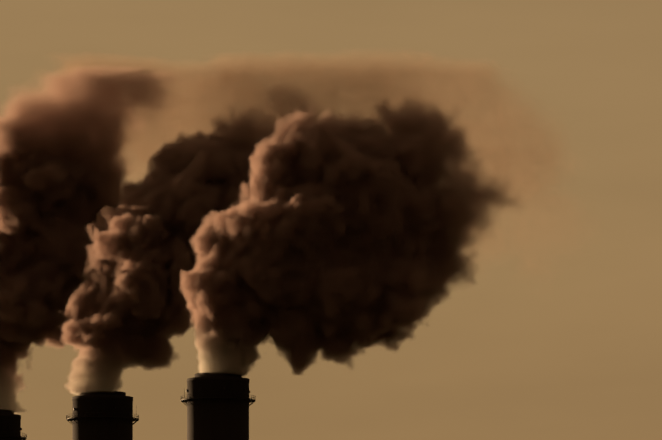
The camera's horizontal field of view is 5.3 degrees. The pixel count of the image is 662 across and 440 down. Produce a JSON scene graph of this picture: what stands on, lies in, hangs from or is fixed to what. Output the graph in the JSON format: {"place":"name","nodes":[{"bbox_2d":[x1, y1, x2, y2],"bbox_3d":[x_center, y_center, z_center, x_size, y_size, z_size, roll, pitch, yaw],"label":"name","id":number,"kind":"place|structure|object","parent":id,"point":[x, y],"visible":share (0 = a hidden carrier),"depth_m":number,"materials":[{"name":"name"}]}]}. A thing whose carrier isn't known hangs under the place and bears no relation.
{"place":"outdoors","nodes":[
{"label":"outdoors","id":0,"kind":"place"},
{"bbox_2d":[0,409,26,439],"bbox_3d":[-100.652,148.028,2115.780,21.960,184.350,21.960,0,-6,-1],"label":"chimney","id":1,"kind":"object","parent":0,"point":[10,426],"visible":1,"depth_m":2119.32,"materials":[{"name":"concrete"}]},
{"bbox_2d":[66,391,138,439],"bbox_3d":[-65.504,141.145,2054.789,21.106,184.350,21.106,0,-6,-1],"label":"chimney","id":2,"kind":"object","parent":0,"point":[101,415],"visible":1,"depth_m":2056.97,"materials":[{"name":"concrete"}]},
{"bbox_2d":[181,372,255,439],"bbox_3d":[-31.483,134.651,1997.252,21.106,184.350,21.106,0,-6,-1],"label":"chimney","id":3,"kind":"object","parent":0,"point":[217,405],"visible":1,"depth_m":1999.13,"materials":[{"name":"concrete"}]},
{"bbox_2d":[0,0,661,439],"label":"sky","id":4,"kind":"structure","parent":0,"point":[391,219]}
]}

